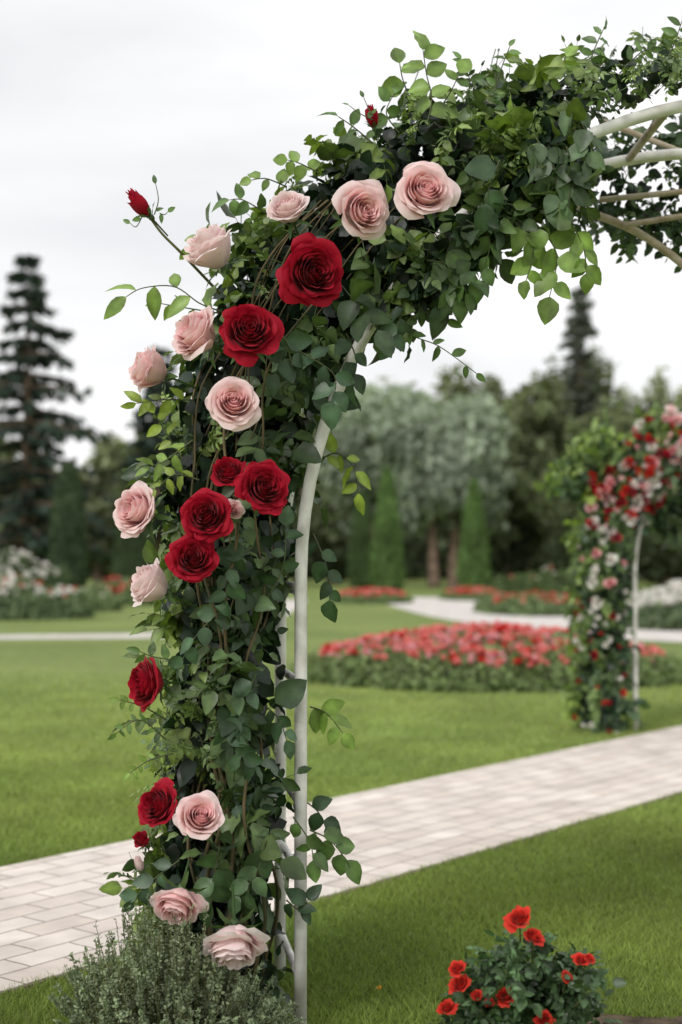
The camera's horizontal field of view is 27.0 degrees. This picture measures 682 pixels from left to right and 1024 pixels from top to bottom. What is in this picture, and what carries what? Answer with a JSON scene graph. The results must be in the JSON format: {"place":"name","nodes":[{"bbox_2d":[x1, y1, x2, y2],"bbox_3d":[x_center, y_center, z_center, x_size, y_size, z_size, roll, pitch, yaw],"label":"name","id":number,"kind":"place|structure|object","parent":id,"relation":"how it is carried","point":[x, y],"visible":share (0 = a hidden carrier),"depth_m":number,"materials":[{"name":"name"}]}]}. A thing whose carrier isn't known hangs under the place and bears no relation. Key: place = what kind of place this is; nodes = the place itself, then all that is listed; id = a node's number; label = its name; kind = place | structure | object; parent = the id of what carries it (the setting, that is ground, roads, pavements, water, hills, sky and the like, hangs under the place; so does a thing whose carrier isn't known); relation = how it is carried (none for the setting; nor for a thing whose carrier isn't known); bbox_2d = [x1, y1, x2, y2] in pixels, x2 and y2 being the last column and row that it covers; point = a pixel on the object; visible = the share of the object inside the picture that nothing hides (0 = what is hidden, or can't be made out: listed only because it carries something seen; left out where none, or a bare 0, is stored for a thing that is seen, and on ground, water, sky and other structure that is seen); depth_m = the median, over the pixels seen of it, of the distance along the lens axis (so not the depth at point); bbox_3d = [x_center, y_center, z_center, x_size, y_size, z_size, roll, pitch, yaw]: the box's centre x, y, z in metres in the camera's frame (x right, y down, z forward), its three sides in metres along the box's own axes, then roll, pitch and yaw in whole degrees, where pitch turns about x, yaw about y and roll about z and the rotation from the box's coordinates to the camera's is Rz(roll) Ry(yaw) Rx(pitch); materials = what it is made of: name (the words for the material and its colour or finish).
{"place":"outdoors","nodes":[
{"label":"outdoors","id":0,"kind":"place"},
{"bbox_2d":[0,600,294,638],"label":"gravel path","id":1,"kind":"structure","parent":0,"point":[290,605],"depth_m":23.36,"materials":[{"name":"beige gravel"}]},
{"bbox_2d":[0,726,681,995],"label":"paved path","id":2,"kind":"structure","parent":0,"point":[54,909],"depth_m":6.13,"materials":[{"name":"beige stone"}]},
{"bbox_2d":[0,579,681,1023],"bbox_3d":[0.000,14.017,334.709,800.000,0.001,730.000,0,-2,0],"label":"lawn","id":3,"kind":"structure","parent":0,"point":[82,657],"depth_m":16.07,"materials":[{"name":"green plant"}]},
{"bbox_2d":[0,437,18,458],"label":"broadleaf tree","id":4,"kind":"object","parent":3,"relation":"on","point":[14,455],"visible":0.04,"depth_m":83.81,"materials":[{"name":"green plant"}]},
{"bbox_2d":[0,444,60,570],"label":"broadleaf tree","id":5,"kind":"object","parent":3,"relation":"on","point":[38,557],"visible":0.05,"depth_m":75.01,"materials":[{"name":"green plant"}]},
{"bbox_2d":[0,546,72,588],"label":"flower bed","id":6,"kind":"object","parent":3,"relation":"on","point":[13,561],"visible":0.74,"depth_m":47.59,"materials":[{"name":"white plant"}]},
{"bbox_2d":[0,569,97,620],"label":"flower bed","id":7,"kind":"object","parent":3,"relation":"on","point":[24,599],"visible":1,"depth_m":30.95,"materials":[{"name":"green plant"}]},
{"bbox_2d":[0,253,115,563],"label":"conifer tree","id":8,"kind":"object","parent":3,"relation":"on","point":[35,426],"visible":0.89,"depth_m":65.78,"materials":[{"name":"green plant"}]},
{"bbox_2d":[47,462,89,588],"bbox_3d":[-11.122,0.684,57.998,1.791,5.489,1.751,0,-2,0],"label":"clipped cypress","id":9,"kind":"object","parent":3,"relation":"on","point":[68,549],"visible":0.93,"depth_m":57.54,"materials":[{"name":"green plant"}]},
{"bbox_2d":[78,582,122,611],"bbox_3d":[-6.795,2.261,36.964,2.257,0.884,2.840,0,-2,0],"label":"bush","id":10,"kind":"object","parent":3,"relation":"on","point":[104,599],"visible":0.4,"depth_m":36.53,"materials":[{"name":"green plant"}]},
{"bbox_2d":[78,430,128,583],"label":"broadleaf tree","id":11,"kind":"object","parent":3,"relation":"on","point":[106,460],"visible":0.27,"depth_m":88.73,"materials":[{"name":"green plant"}]},
{"bbox_2d":[96,576,153,605],"bbox_3d":[-6.638,2.473,43.982,3.391,1.021,4.455,0,-2,0],"label":"flower bed","id":12,"kind":"object","parent":3,"relation":"on","point":[118,586],"visible":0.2,"depth_m":42.49,"materials":[{"name":"green plant"}]},
{"bbox_2d":[109,522,155,579],"bbox_3d":[-8.122,1.260,55.962,1.936,4.181,1.984,0,-2,0],"label":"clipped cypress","id":13,"kind":"object","parent":3,"relation":"on","point":[128,559],"visible":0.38,"depth_m":55.28,"materials":[{"name":"green plant"}]},
{"bbox_2d":[109,430,175,525],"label":"broadleaf tree","id":14,"kind":"object","parent":3,"relation":"on","point":[119,488],"visible":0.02,"depth_m":85.15,"materials":[{"name":"green plant"}]},
{"bbox_2d":[107,345,190,570],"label":"conifer tree","id":15,"kind":"object","parent":3,"relation":"on","point":[146,445],"visible":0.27,"depth_m":79.81,"materials":[{"name":"green plant"}]},
{"bbox_2d":[47,893,308,1023],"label":"herb shrub","id":16,"kind":"object","parent":3,"relation":"on","point":[170,975],"visible":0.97,"depth_m":3.23,"materials":[{"name":"green plant"}]},
{"bbox_2d":[290,409,321,581],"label":"broadleaf tree","id":17,"kind":"object","parent":3,"relation":"on","point":[302,414],"visible":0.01,"depth_m":96.65,"materials":[{"name":"green plant"}]},
{"bbox_2d":[291,478,352,584],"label":"broadleaf tree","id":18,"kind":"object","parent":3,"relation":"on","point":[333,539],"visible":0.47,"depth_m":90.27,"materials":[{"name":"green plant"}]},
{"bbox_2d":[347,491,371,587],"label":"clipped cypress","id":19,"kind":"object","parent":3,"relation":"on","point":[360,554],"visible":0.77,"depth_m":71.56,"materials":[{"name":"green plant"}]},
{"bbox_2d":[39,500,681,579],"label":"woodland","id":20,"kind":"object","parent":3,"relation":"on","point":[413,572],"visible":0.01,"depth_m":123.64,"materials":[{"name":"green plant"}]},
{"bbox_2d":[317,375,423,546],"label":"broadleaf tree","id":21,"kind":"object","parent":3,"relation":"on","point":[352,431],"visible":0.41,"depth_m":82.10,"materials":[{"name":"green plant"}]},
{"bbox_2d":[330,587,414,603],"bbox_3d":[0.987,2.733,45.945,2.882,0.635,5.196,0,-2,0],"label":"flower bed","id":22,"kind":"object","parent":3,"relation":"on","point":[372,595],"visible":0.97,"depth_m":44.28,"materials":[{"name":"red plant"}]},
{"bbox_2d":[369,466,405,590],"bbox_3d":[2.013,0.776,62.016,1.654,5.614,1.613,0,-2,0],"label":"clipped cypress","id":23,"kind":"object","parent":3,"relation":"on","point":[387,566],"visible":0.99,"depth_m":61.58,"materials":[{"name":"green plant"}]},
{"bbox_2d":[371,386,519,587],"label":"broadleaf tree","id":24,"kind":"object","parent":3,"relation":"on","point":[435,456],"visible":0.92,"depth_m":76.37,"materials":[{"name":"green plant"}]},
{"bbox_2d":[416,363,512,544],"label":"broadleaf tree","id":25,"kind":"object","parent":3,"relation":"on","point":[493,385],"visible":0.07,"depth_m":107.57,"materials":[{"name":"green plant"}]},
{"bbox_2d":[438,586,500,600],"bbox_3d":[4.598,2.907,49.953,2.355,0.625,4.691,0,-2,0],"label":"flower bed","id":26,"kind":"object","parent":3,"relation":"on","point":[469,593],"visible":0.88,"depth_m":48.45,"materials":[{"name":"red plant"}]},
{"bbox_2d":[455,478,491,586],"bbox_3d":[5.759,1.053,62.014,1.613,5.059,1.551,0,-2,0],"label":"clipped cypress","id":27,"kind":"object","parent":3,"relation":"on","point":[473,568],"visible":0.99,"depth_m":61.59,"materials":[{"name":"green plant"}]},
{"bbox_2d":[274,100,681,1023],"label":"garden arch","id":28,"kind":"structure","parent":3,"relation":"on","point":[306,492],"depth_m":3.56,"materials":[{"name":"white paint"}]},
{"bbox_2d":[99,16,681,1018],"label":"climbing rose","id":29,"kind":"object","parent":28,"relation":"attached to","point":[325,262],"visible":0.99,"depth_m":3.48,"materials":[{"name":"green plant"}]},
{"bbox_2d":[290,619,681,692],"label":"flower bed","id":30,"kind":"object","parent":3,"relation":"on","point":[496,656],"visible":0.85,"depth_m":13.66,"materials":[{"name":"red plant"}]},
{"bbox_2d":[486,467,542,579],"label":"broadleaf tree","id":31,"kind":"object","parent":3,"relation":"on","point":[512,551],"visible":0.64,"depth_m":80.76,"materials":[{"name":"green plant"}]},
{"bbox_2d":[429,905,626,1023],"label":"rose bush","id":32,"kind":"object","parent":3,"relation":"on","point":[541,989],"visible":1,"depth_m":2.94,"materials":[{"name":"green plant"}]},
{"bbox_2d":[471,590,586,616],"bbox_3d":[4.836,2.323,35.967,3.045,0.681,6.850,0,-2,0],"label":"flower bed","id":33,"kind":"object","parent":3,"relation":"on","point":[536,603],"visible":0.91,"depth_m":33.85,"materials":[{"name":"green plant"}]},
{"bbox_2d":[490,369,575,576],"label":"broadleaf tree","id":34,"kind":"object","parent":3,"relation":"on","point":[541,418],"visible":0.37,"depth_m":98.31,"materials":[{"name":"green plant"}]},
{"bbox_2d":[479,565,638,594],"bbox_3d":[8.873,2.849,57.970,6.616,1.440,3.428,0,-2,0],"label":"flower bed","id":35,"kind":"object","parent":3,"relation":"on","point":[545,581],"visible":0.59,"depth_m":57.08,"materials":[{"name":"green plant"}]},
{"bbox_2d":[526,453,608,575],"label":"broadleaf tree","id":36,"kind":"object","parent":3,"relation":"on","point":[554,514],"visible":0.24,"depth_m":78.76,"materials":[{"name":"green plant"}]},
{"bbox_2d":[538,284,605,543],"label":"conifer tree","id":37,"kind":"object","parent":3,"relation":"on","point":[582,393],"visible":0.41,"depth_m":104.02,"materials":[{"name":"green plant"}]},
{"bbox_2d":[531,342,628,434],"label":"broadleaf tree","id":38,"kind":"object","parent":3,"relation":"on","point":[605,387],"visible":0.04,"depth_m":110.87,"materials":[{"name":"green plant"}]},
{"bbox_2d":[562,395,647,478],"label":"broadleaf tree","id":39,"kind":"object","parent":3,"relation":"on","point":[619,419],"visible":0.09,"depth_m":95.85,"materials":[{"name":"green plant"}]},
{"bbox_2d":[587,1014,681,1023],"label":"soil patch","id":40,"kind":"object","parent":3,"relation":"on","point":[626,1019],"visible":0.57,"depth_m":3.58,"materials":[{"name":"brown soil"}]},
{"bbox_2d":[614,455,681,730],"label":"garden arch","id":41,"kind":"structure","parent":3,"relation":"on","point":[634,675],"depth_m":9.97,"materials":[{"name":"white paint"}]},
{"bbox_2d":[533,394,681,734],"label":"climbing rose","id":42,"kind":"object","parent":41,"relation":"attached to","point":[613,491],"visible":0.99,"depth_m":9.91,"materials":[{"name":"green plant"}]},
{"bbox_2d":[616,366,681,580],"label":"broadleaf tree","id":43,"kind":"object","parent":3,"relation":"on","point":[658,394],"visible":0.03,"depth_m":117.65,"materials":[{"name":"green plant"}]},
{"bbox_2d":[625,579,681,630],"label":"flower bed","id":44,"kind":"object","parent":3,"relation":"on","point":[659,608],"visible":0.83,"depth_m":25.96,"materials":[{"name":"white plant"}]},
{"bbox_2d":[628,475,681,586],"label":"broadleaf tree","id":45,"kind":"object","parent":3,"relation":"on","point":[656,561],"visible":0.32,"depth_m":76.49,"materials":[{"name":"green plant"}]},
{"bbox_2d":[0,0,681,470],"label":"sky","id":46,"kind":"structure","parent":0,"point":[99,99],"materials":[{"name":"white"}]},
{"bbox_2d":[41,532,643,578],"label":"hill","id":47,"kind":"structure","parent":0,"point":[442,564],"depth_m":133.92,"materials":[{"name":"green plant"}]},
{"bbox_2d":[388,597,681,641],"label":"gravel path","id":48,"kind":"structure","parent":0,"point":[455,610],"depth_m":32.73,"materials":[{"name":"white gravel"}]}
]}

